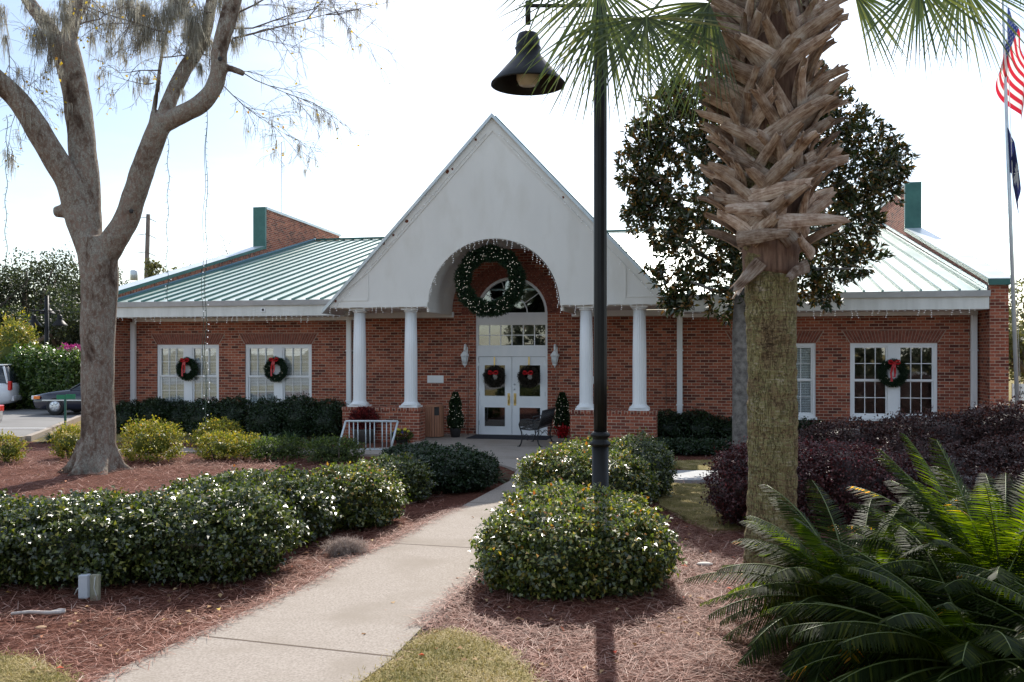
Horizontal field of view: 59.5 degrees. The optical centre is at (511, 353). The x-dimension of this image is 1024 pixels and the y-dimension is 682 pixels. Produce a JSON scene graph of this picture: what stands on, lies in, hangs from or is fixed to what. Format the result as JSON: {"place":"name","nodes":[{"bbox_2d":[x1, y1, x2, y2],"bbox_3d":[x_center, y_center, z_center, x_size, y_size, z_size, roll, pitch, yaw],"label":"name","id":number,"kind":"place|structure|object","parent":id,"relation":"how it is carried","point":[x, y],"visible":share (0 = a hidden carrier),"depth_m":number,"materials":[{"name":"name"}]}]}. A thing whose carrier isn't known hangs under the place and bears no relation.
{"place":"outdoors","nodes":[
{"label":"outdoors","id":0,"kind":"place"},
{"bbox_2d":[0,655,72,681],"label":"lawn","id":1,"kind":"structure","parent":0,"point":[32,671],"depth_m":6.21,"materials":[{"name":"green plant"}]},
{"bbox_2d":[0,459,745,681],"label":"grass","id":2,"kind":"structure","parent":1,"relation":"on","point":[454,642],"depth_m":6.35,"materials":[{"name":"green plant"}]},
{"bbox_2d":[0,408,80,435],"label":"parking lot","id":3,"kind":"structure","parent":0,"point":[20,422],"depth_m":29.67,"materials":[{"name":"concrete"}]},
{"bbox_2d":[0,364,22,405],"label":"parked van","id":4,"kind":"object","parent":3,"relation":"on","point":[9,388],"visible":0.67,"depth_m":34.49,"materials":[{"name":"white paint"}]},
{"bbox_2d":[0,307,40,359],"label":"roadside hedge","id":5,"kind":"object","parent":3,"relation":"on","point":[15,333],"visible":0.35,"depth_m":37.13,"materials":[{"name":"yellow plant"}]},
{"bbox_2d":[3,341,60,408],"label":"roadside hedge","id":6,"kind":"object","parent":3,"relation":"on","point":[25,363],"visible":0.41,"depth_m":35.58,"materials":[{"name":"green plant"}]},
{"bbox_2d":[25,296,67,346],"bbox_3d":[-20.771,-0.146,40.264,1.840,4.793,1.207,0,0,0],"label":"lamp post","id":7,"kind":"object","parent":3,"relation":"on","point":[47,310],"visible":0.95,"depth_m":39.93,"materials":[{"name":"black metal"}]},
{"bbox_2d":[31,383,80,414],"bbox_3d":[-14.921,1.518,33.043,4.750,1.424,1.835,0,0,0],"label":"parked car","id":8,"kind":"object","parent":3,"relation":"on","point":[50,403],"visible":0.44,"depth_m":32.18,"materials":[{"name":"black paint"}]},
{"bbox_2d":[35,343,80,393],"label":"roadside hedge","id":9,"kind":"object","parent":3,"relation":"on","point":[59,372],"visible":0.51,"depth_m":34.98,"materials":[{"name":"green plant"}]},
{"bbox_2d":[91,434,569,681],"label":"path","id":10,"kind":"structure","parent":0,"point":[348,606],"depth_m":7.51,"materials":[{"name":"concrete"}]},
{"bbox_2d":[195,635,390,656],"bbox_3d":[-1.667,2.199,6.745,1.678,0.001,0.024,0,0,17],"label":"path joint","id":11,"kind":"object","parent":10,"relation":"on","point":[296,645],"visible":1,"depth_m":6.72,"materials":[{"name":"grey concrete"}]},
{"bbox_2d":[339,420,398,449],"bbox_3d":[-3.268,1.873,20.307,1.376,0.693,0.310,0,0,3],"label":"bike rack","id":12,"kind":"object","parent":10,"relation":"on","point":[382,421],"visible":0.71,"depth_m":20.41,"materials":[{"name":"metal"}]},
{"bbox_2d":[424,404,443,436],"bbox_3d":[-2.050,1.760,23.533,0.530,0.840,0.530,0,0,0],"label":"trash bin","id":13,"kind":"object","parent":10,"relation":"on","point":[434,420],"visible":0.97,"depth_m":23.32,"materials":[{"name":"brown wood"}]},
{"bbox_2d":[446,391,464,436],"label":"topiary","id":14,"kind":"object","parent":10,"relation":"on","point":[455,421],"visible":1,"depth_m":23.38,"materials":[{"name":"green plant"}]},
{"bbox_2d":[466,434,552,439],"bbox_3d":[-0.047,2.191,23.369,2.100,0.014,1.050,0,0,12],"label":"door mat","id":15,"kind":"object","parent":10,"relation":"on","point":[484,436],"depth_m":23.20,"materials":[{"name":"grey concrete"}]},
{"bbox_2d":[517,407,555,446],"bbox_3d":[0.606,1.778,21.617,0.636,0.883,1.279,0,0,16],"label":"bench","id":16,"kind":"object","parent":10,"relation":"on","point":[546,418],"visible":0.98,"depth_m":21.26,"materials":[{"name":"black metal"}]},
{"bbox_2d":[553,392,569,437],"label":"topiary","id":17,"kind":"object","parent":10,"relation":"on","point":[561,423],"visible":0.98,"depth_m":23.20,"materials":[{"name":"green plant"}]},
{"bbox_2d":[365,629,530,681],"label":"lawn","id":18,"kind":"structure","parent":0,"point":[380,671],"depth_m":6.39,"materials":[{"name":"green plant"}]},
{"bbox_2d":[0,440,976,681],"bbox_3d":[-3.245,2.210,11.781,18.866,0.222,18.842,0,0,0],"label":"pine straw","id":19,"kind":"object","parent":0,"point":[93,677],"visible":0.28,"depth_m":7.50,"materials":[{"name":"brown wood"}]},
{"bbox_2d":[0,429,31,463],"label":"shrub","id":20,"kind":"object","parent":19,"relation":"on","point":[9,449],"visible":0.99,"depth_m":18.38,"materials":[{"name":"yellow plant"}]},
{"bbox_2d":[11,608,65,614],"bbox_3d":[-4.024,2.197,7.612,0.453,0.048,0.052,0,0,0],"label":"fallen stick","id":21,"kind":"object","parent":19,"relation":"on","point":[58,611],"visible":1,"depth_m":7.60,"materials":[{"name":"grey wood"}]},
{"bbox_2d":[37,432,68,443],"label":"liriope tuft","id":22,"kind":"object","parent":19,"relation":"on","point":[48,437],"visible":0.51,"depth_m":22.68,"materials":[{"name":"green plant"}]},
{"bbox_2d":[47,420,80,459],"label":"shrub","id":23,"kind":"object","parent":19,"relation":"on","point":[67,443],"visible":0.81,"depth_m":19.14,"materials":[{"name":"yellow plant"}]},
{"bbox_2d":[74,574,100,600],"bbox_3d":[-3.887,2.155,8.154,0.250,0.290,0.116,0,0,0],"label":"electric box","id":24,"kind":"object","parent":19,"relation":"on","point":[89,585],"visible":0.98,"depth_m":8.14,"materials":[{"name":"grey plastic"}]},
{"bbox_2d":[116,414,189,462],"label":"shrub","id":25,"kind":"object","parent":19,"relation":"on","point":[156,442],"visible":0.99,"depth_m":18.48,"materials":[{"name":"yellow plant"}]},
{"bbox_2d":[0,464,312,589],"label":"hedge bush","id":26,"kind":"object","parent":19,"relation":"on","point":[208,526],"visible":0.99,"depth_m":8.58,"materials":[{"name":"green plant"}]},
{"bbox_2d":[0,0,406,475],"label":"shade tree","id":27,"kind":"object","parent":19,"relation":"on","point":[74,173],"visible":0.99,"depth_m":16.95,"materials":[{"name":"grey plant"}]},
{"bbox_2d":[3,115,10,268],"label":"hanging lights","id":28,"kind":"object","parent":27,"relation":"hanging from","point":[5,193],"visible":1,"depth_m":16.50,"materials":[{"name":"white plastic"}]},
{"bbox_2d":[163,137,171,300],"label":"hanging lights","id":29,"kind":"object","parent":27,"relation":"hanging from","point":[167,218],"visible":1,"depth_m":16.80,"materials":[{"name":"white plastic"}]},
{"bbox_2d":[201,112,210,429],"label":"hanging lights","id":30,"kind":"object","parent":27,"relation":"hanging from","point":[205,154],"visible":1,"depth_m":16.70,"materials":[{"name":"white plastic"}]},
{"bbox_2d":[180,413,244,448],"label":"shrub","id":31,"kind":"object","parent":19,"relation":"on","point":[224,426],"visible":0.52,"depth_m":20.69,"materials":[{"name":"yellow plant"}]},
{"bbox_2d":[189,428,260,460],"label":"shrub","id":32,"kind":"object","parent":19,"relation":"on","point":[220,447],"visible":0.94,"depth_m":18.89,"materials":[{"name":"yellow plant"}]},
{"bbox_2d":[243,433,314,461],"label":"shrub","id":33,"kind":"object","parent":19,"relation":"on","point":[284,447],"visible":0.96,"depth_m":18.74,"materials":[{"name":"green plant"}]},
{"bbox_2d":[216,462,348,546],"bbox_3d":[-3.043,1.797,10.976,1.808,0.987,2.408,0,0,-28],"label":"hedge bush","id":34,"kind":"object","parent":19,"relation":"on","point":[304,492],"visible":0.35,"depth_m":10.44,"materials":[{"name":"green plant"}]},
{"bbox_2d":[280,430,311,440],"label":"liriope tuft","id":35,"kind":"object","parent":19,"relation":"on","point":[290,435],"visible":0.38,"depth_m":22.91,"materials":[{"name":"green plant"}]},
{"bbox_2d":[302,433,370,463],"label":"shrub","id":36,"kind":"object","parent":19,"relation":"on","point":[327,450],"visible":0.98,"depth_m":18.27,"materials":[{"name":"green plant"}]},
{"bbox_2d":[318,533,371,560],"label":"moss clump","id":37,"kind":"object","parent":19,"relation":"on","point":[340,546],"visible":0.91,"depth_m":9.84,"materials":[{"name":"grey plant"}]},
{"bbox_2d":[307,457,411,530],"bbox_3d":[-2.125,1.822,11.784,1.611,0.937,1.745,0,0,0],"label":"hedge bush","id":38,"kind":"object","parent":19,"relation":"on","point":[369,494],"visible":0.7,"depth_m":11.36,"materials":[{"name":"green plant"}]},
{"bbox_2d":[347,406,379,442],"bbox_3d":[-3.723,1.774,22.480,0.863,0.952,0.728,0,0,0],"label":"planter","id":39,"kind":"object","parent":19,"relation":"on","point":[361,414],"visible":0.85,"depth_m":22.34,"materials":[{"name":"red plant"}]},
{"bbox_2d":[6,456,744,672],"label":"fallen leaves","id":40,"kind":"object","parent":19,"relation":"on","point":[463,659],"visible":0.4,"depth_m":7.71,"materials":[{"name":"brown plant"}]},
{"bbox_2d":[360,451,438,502],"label":"hedge bush","id":41,"kind":"object","parent":19,"relation":"on","point":[415,472],"visible":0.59,"depth_m":13.50,"materials":[{"name":"green plant"}]},
{"bbox_2d":[392,428,413,442],"bbox_3d":[-2.758,2.051,22.433,0.634,0.398,0.555,0,0,0],"label":"flower pot","id":42,"kind":"object","parent":19,"relation":"on","point":[400,439],"visible":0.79,"depth_m":22.30,"materials":[{"name":"grey"}]},
{"bbox_2d":[376,439,448,457],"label":"hedge bush","id":43,"kind":"object","parent":19,"relation":"on","point":[396,449],"visible":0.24,"depth_m":16.45,"materials":[{"name":"green plant"}]},
{"bbox_2d":[410,442,504,494],"bbox_3d":[-1.022,1.888,15.056,1.849,0.808,2.247,0,0,0],"label":"hedge bush","id":44,"kind":"object","parent":19,"relation":"on","point":[463,468],"visible":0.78,"depth_m":14.36,"materials":[{"name":"green plant"}]},
{"bbox_2d":[491,468,511,483],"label":"liriope tuft","id":45,"kind":"object","parent":19,"relation":"on","point":[496,479],"visible":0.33,"depth_m":15.67,"materials":[{"name":"green plant"}]},
{"bbox_2d":[491,0,610,489],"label":"lamp post","id":46,"kind":"object","parent":19,"relation":"on","point":[507,78],"visible":0.84,"depth_m":10.13,"materials":[{"name":"black metal"}]},
{"bbox_2d":[468,476,686,601],"bbox_3d":[0.635,1.814,9.005,2.122,0.953,2.631,0,0,0],"label":"hedge bush","id":47,"kind":"object","parent":19,"relation":"on","point":[563,541],"visible":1,"depth_m":8.15,"materials":[{"name":"green plant"}]},
{"bbox_2d":[511,432,664,506],"bbox_3d":[1.081,1.761,13.311,2.220,1.060,3.324,0,0,0],"label":"hedge bush","id":48,"kind":"object","parent":19,"relation":"on","point":[571,461],"visible":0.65,"depth_m":12.24,"materials":[{"name":"green plant"}]},
{"bbox_2d":[610,427,680,496],"bbox_3d":[1.994,1.737,14.219,1.306,1.104,1.976,0,0,0],"label":"hedge bush","id":49,"kind":"object","parent":19,"relation":"on","point":[662,458],"visible":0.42,"depth_m":13.75,"materials":[{"name":"green plant"}]},
{"bbox_2d":[657,407,720,438],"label":"clipped shrub","id":50,"kind":"object","parent":19,"relation":"on","point":[693,425],"visible":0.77,"depth_m":22.31,"materials":[{"name":"green plant"}]},
{"bbox_2d":[650,436,731,455],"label":"clipped shrub","id":51,"kind":"object","parent":19,"relation":"on","point":[688,446],"visible":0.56,"depth_m":19.78,"materials":[{"name":"green plant"}]},
{"bbox_2d":[711,415,731,439],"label":"clipped shrub","id":52,"kind":"object","parent":19,"relation":"on","point":[725,431],"visible":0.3,"depth_m":22.63,"materials":[{"name":"green plant"}]},
{"bbox_2d":[480,0,1023,583],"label":"palm tree","id":53,"kind":"object","parent":19,"relation":"on","point":[768,102],"visible":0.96,"depth_m":8.61,"materials":[{"name":"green plant"}]},
{"bbox_2d":[613,58,921,448],"bbox_3d":[5.439,-2.020,19.412,6.568,8.751,3.774,0,0,0],"label":"magnolia tree","id":54,"kind":"object","parent":19,"relation":"on","point":[873,184],"visible":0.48,"depth_m":19.11,"materials":[{"name":"green plant"}]},
{"bbox_2d":[699,433,921,531],"bbox_3d":[4.015,1.659,11.894,3.250,1.260,2.536,0,0,0],"label":"purple shrub","id":55,"kind":"object","parent":19,"relation":"on","point":[833,469],"visible":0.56,"depth_m":11.16,"materials":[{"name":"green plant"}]},
{"bbox_2d":[798,416,823,429],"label":"clipped shrub","id":56,"kind":"object","parent":19,"relation":"on","point":[802,421],"visible":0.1,"depth_m":22.29,"materials":[{"name":"green plant"}]},
{"bbox_2d":[683,480,992,681],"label":"sago palm","id":57,"kind":"object","parent":19,"relation":"on","point":[806,589],"visible":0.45,"depth_m":6.58,"materials":[{"name":"green plant"}]},
{"bbox_2d":[765,526,1023,681],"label":"sago palm","id":58,"kind":"object","parent":19,"relation":"on","point":[971,651],"visible":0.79,"depth_m":5.41,"materials":[{"name":"green plant"}]},
{"bbox_2d":[797,394,1023,532],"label":"purple hedge","id":59,"kind":"object","parent":19,"relation":"on","point":[972,443],"visible":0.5,"depth_m":13.80,"materials":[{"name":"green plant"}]},
{"bbox_2d":[816,433,1023,674],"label":"sago palm","id":60,"kind":"object","parent":19,"relation":"on","point":[991,538],"visible":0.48,"depth_m":6.39,"materials":[{"name":"green plant"}]},
{"bbox_2d":[877,563,1023,681],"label":"sago palm","id":61,"kind":"object","parent":19,"relation":"on","point":[999,586],"visible":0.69,"depth_m":5.29,"materials":[{"name":"green plant"}]},
{"bbox_2d":[1000,0,1020,407],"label":"flagpole","id":62,"kind":"object","parent":19,"relation":"on","point":[1014,324],"visible":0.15,"depth_m":18.97,"materials":[{"name":"metal"}]},
{"bbox_2d":[996,8,1023,118],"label":"flag","id":63,"kind":"object","parent":62,"relation":"attached to","point":[1015,80],"visible":0.86,"depth_m":18.99,"materials":[{"name":"red fabric"}]},
{"bbox_2d":[1007,128,1020,213],"bbox_3d":[10.609,-3.782,18.942,0.269,1.990,0.195,0,0,0],"label":"flag","id":64,"kind":"object","parent":62,"relation":"attached to","point":[1013,161],"visible":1,"depth_m":18.95,"materials":[{"name":"blue fabric"}]},
{"bbox_2d":[0,0,1023,329],"label":"sky","id":65,"kind":"structure","parent":0,"point":[451,55],"materials":[{"name":"white"}]},
{"bbox_2d":[32,364,1023,441],"bbox_3d":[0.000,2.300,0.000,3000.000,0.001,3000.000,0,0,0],"label":"ground","id":66,"kind":"structure","parent":0,"point":[118,437],"depth_m":25.65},
{"bbox_2d":[0,353,17,408],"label":"roadside hedge","id":67,"kind":"object","parent":66,"relation":"on","point":[2,361],"visible":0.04,"depth_m":36.22,"materials":[{"name":"green plant"}]},
{"bbox_2d":[0,256,62,317],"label":"oak tree","id":68,"kind":"object","parent":66,"relation":"on","point":[3,291],"visible":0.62,"depth_m":59.42,"materials":[{"name":"green plant"}]},
{"bbox_2d":[0,241,80,348],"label":"oak tree","id":69,"kind":"object","parent":66,"relation":"on","point":[36,279],"visible":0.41,"depth_m":60.13,"materials":[{"name":"green plant"}]},
{"bbox_2d":[0,297,80,346],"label":"oak tree","id":70,"kind":"object","parent":66,"relation":"on","point":[72,320],"visible":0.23,"depth_m":50.71,"materials":[{"name":"green plant"}]},
{"bbox_2d":[12,280,80,348],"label":"oak tree","id":71,"kind":"object","parent":66,"relation":"on","point":[55,342],"visible":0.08,"depth_m":52.95,"materials":[{"name":"green plant"}]},
{"bbox_2d":[25,414,80,441],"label":"kerb","id":72,"kind":"structure","parent":66,"relation":"on","point":[31,437],"depth_m":25.57,"materials":[{"name":"concrete"}]},
{"bbox_2d":[56,394,75,426],"bbox_3d":[-13.431,1.742,26.999,0.540,1.016,0.050,0,0,-8],"label":"street sign","id":73,"kind":"object","parent":66,"relation":"on","point":[68,396],"visible":0.88,"depth_m":26.98,"materials":[{"name":"green metal"}]},
{"bbox_2d":[57,342,80,351],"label":"flowering bush","id":74,"kind":"object","parent":66,"relation":"on","point":[67,347],"visible":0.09,"depth_m":43.81,"materials":[{"name":"pink plant"}]},
{"bbox_2d":[17,264,130,338],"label":"oak tree","id":75,"kind":"object","parent":66,"relation":"on","point":[120,278],"visible":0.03,"depth_m":63.80,"materials":[{"name":"green plant"}]},
{"bbox_2d":[130,214,155,279],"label":"utility pole","id":76,"kind":"object","parent":66,"relation":"on","point":[133,274],"visible":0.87,"depth_m":74.84,"materials":[{"name":"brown wood"}]},
{"bbox_2d":[115,396,192,431],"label":"clipped shrub","id":77,"kind":"object","parent":66,"relation":"on","point":[156,406],"visible":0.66,"depth_m":25.54,"materials":[{"name":"green plant"}]},
{"bbox_2d":[144,257,177,276],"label":"distant tree","id":78,"kind":"object","parent":66,"relation":"on","point":[151,267],"visible":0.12,"depth_m":69.19,"materials":[{"name":"green plant"}]},
{"bbox_2d":[181,395,254,434],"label":"clipped shrub","id":79,"kind":"object","parent":66,"relation":"on","point":[233,409],"visible":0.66,"depth_m":24.35,"materials":[{"name":"green plant"}]},
{"bbox_2d":[209,231,232,256],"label":"bare tree","id":80,"kind":"object","parent":66,"relation":"on","point":[222,247],"visible":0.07,"depth_m":69.28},
{"bbox_2d":[281,143,281,211],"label":"antenna mast","id":81,"kind":"object","parent":66,"relation":"on","point":[281,178],"depth_m":51.98,"materials":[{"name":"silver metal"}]},
{"bbox_2d":[244,391,348,439],"bbox_3d":[-5.622,1.654,23.659,2.878,1.268,1.420,0,0,0],"label":"clipped shrub","id":82,"kind":"object","parent":66,"relation":"on","point":[309,416],"visible":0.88,"depth_m":23.27,"materials":[{"name":"green plant"}]},
{"bbox_2d":[114,113,1010,442],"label":"brick building","id":83,"kind":"structure","parent":66,"relation":"on","point":[400,363],"depth_m":23.38,"materials":[{"name":"brick"}]},
{"bbox_2d":[175,357,197,380],"bbox_3d":[-9.455,0.457,26.054,0.750,0.755,0.321,0,0,12],"label":"wreath","id":84,"kind":"object","parent":83,"relation":"attached to","point":[182,374],"visible":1,"depth_m":25.99,"materials":[{"name":"green plant"}]},
{"bbox_2d":[158,345,218,405],"bbox_3d":[-9.439,0.680,26.219,2.010,1.860,0.135,0,0,12],"label":"window","id":85,"kind":"structure","parent":83,"relation":"in","point":[190,389],"depth_m":26.19,"materials":[{"name":"white paint"}]},
{"bbox_2d":[117,315,347,322],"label":"icicle lights","id":86,"kind":"object","parent":83,"relation":"attached to","point":[232,317],"visible":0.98,"depth_m":24.76,"materials":[{"name":"white plastic"}]},
{"bbox_2d":[263,356,287,381],"bbox_3d":[-6.717,0.455,25.453,0.792,0.796,0.322,0,0,12],"label":"wreath","id":87,"kind":"object","parent":83,"relation":"attached to","point":[268,371],"visible":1,"depth_m":25.40,"materials":[{"name":"green plant"}]},
{"bbox_2d":[246,344,311,406],"bbox_3d":[-6.641,0.680,25.604,2.060,1.860,0.135,0,0,12],"label":"window","id":88,"kind":"structure","parent":83,"relation":"in","point":[304,382],"depth_m":25.56,"materials":[{"name":"white paint"}]},
{"bbox_2d":[335,134,485,308],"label":"icicle lights","id":89,"kind":"object","parent":83,"relation":"attached to","point":[408,223],"visible":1,"depth_m":22.30,"materials":[{"name":"white plastic"}]},
{"bbox_2d":[453,243,527,317],"bbox_3d":[-0.556,-1.817,22.383,1.953,1.950,0.616,0,0,12],"label":"wreath","id":90,"kind":"object","parent":83,"relation":"attached to","point":[472,259],"visible":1,"depth_m":22.27,"materials":[{"name":"green plant"}]},
{"bbox_2d":[427,239,558,309],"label":"icicle lights","id":91,"kind":"object","parent":83,"relation":"attached to","point":[493,243],"visible":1,"depth_m":21.84,"materials":[{"name":"white plastic"}]},
{"bbox_2d":[478,357,511,434],"bbox_3d":[-0.466,1.165,24.221,0.934,2.130,0.116,0,0,12],"label":"door","id":92,"kind":"structure","parent":83,"relation":"in","point":[495,404],"depth_m":24.24,"materials":[{"name":"white paint"}]},
{"bbox_2d":[482,357,504,387],"bbox_3d":[-0.477,0.534,24.127,0.678,0.869,0.332,0,0,12],"label":"wreath","id":93,"kind":"object","parent":92,"relation":"attached to","point":[498,381],"visible":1,"depth_m":24.08,"materials":[{"name":"green plant"}]},
{"bbox_2d":[512,357,545,434],"bbox_3d":[0.458,1.165,24.018,0.934,2.130,0.116,0,0,12],"label":"door","id":94,"kind":"structure","parent":83,"relation":"in","point":[528,402],"depth_m":24.05,"materials":[{"name":"white paint"}]},
{"bbox_2d":[517,357,539,388],"bbox_3d":[0.443,0.529,23.925,0.683,0.859,0.332,0,0,12],"label":"wreath","id":95,"kind":"object","parent":94,"relation":"attached to","point":[528,369],"visible":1,"depth_m":23.88,"materials":[{"name":"green plant"}]},
{"bbox_2d":[498,134,657,299],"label":"icicle lights","id":96,"kind":"object","parent":83,"relation":"attached to","point":[570,207],"visible":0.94,"depth_m":21.46,"materials":[{"name":"white plastic"}]},
{"bbox_2d":[796,343,816,419],"bbox_3d":[6.619,0.710,22.651,2.070,1.920,0.210,0,0,12],"label":"window","id":97,"kind":"structure","parent":83,"relation":"in","point":[812,385],"depth_m":22.52,"materials":[{"name":"white paint"}]},
{"bbox_2d":[684,309,978,318],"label":"icicle lights","id":98,"kind":"object","parent":83,"relation":"attached to","point":[886,311],"visible":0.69,"depth_m":21.14,"materials":[{"name":"white plastic"}]},
{"bbox_2d":[849,343,936,420],"bbox_3d":[9.373,0.710,22.046,2.070,1.920,0.210,0,0,12],"label":"window","id":99,"kind":"structure","parent":83,"relation":"in","point":[892,397],"depth_m":22.03,"materials":[{"name":"white paint"}]},
{"bbox_2d":[877,358,909,387],"bbox_3d":[9.335,0.483,21.927,0.793,0.764,0.327,0,0,12],"label":"wreath","id":100,"kind":"object","parent":83,"relation":"attached to","point":[899,365],"visible":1,"depth_m":21.87,"materials":[{"name":"green plant"}]},
{"bbox_2d":[1009,309,1023,403],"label":"side tree","id":101,"kind":"object","parent":66,"relation":"on","point":[1021,346],"visible":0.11,"depth_m":39.58,"materials":[{"name":"green plant"}]},
{"bbox_2d":[1009,278,1023,383],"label":"side tree","id":102,"kind":"object","parent":66,"relation":"on","point":[1021,311],"visible":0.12,"depth_m":43.06,"materials":[{"name":"green plant"}]},
{"bbox_2d":[1012,384,1023,403],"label":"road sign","id":103,"kind":"object","parent":66,"relation":"on","point":[1022,391],"visible":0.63,"depth_m":26.00,"materials":[{"name":"white paint"}]},
{"bbox_2d":[673,460,712,470],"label":"lawn","id":104,"kind":"structure","parent":0,"point":[686,463],"depth_m":17.64,"materials":[{"name":"green plant"}]},
{"bbox_2d":[668,470,718,483],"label":"side path","id":105,"kind":"structure","parent":0,"point":[687,476],"depth_m":16.01,"materials":[{"name":"concrete"}]},
{"bbox_2d":[657,483,745,533],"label":"lawn","id":106,"kind":"structure","parent":0,"point":[685,502],"depth_m":12.82,"materials":[{"name":"green plant"}]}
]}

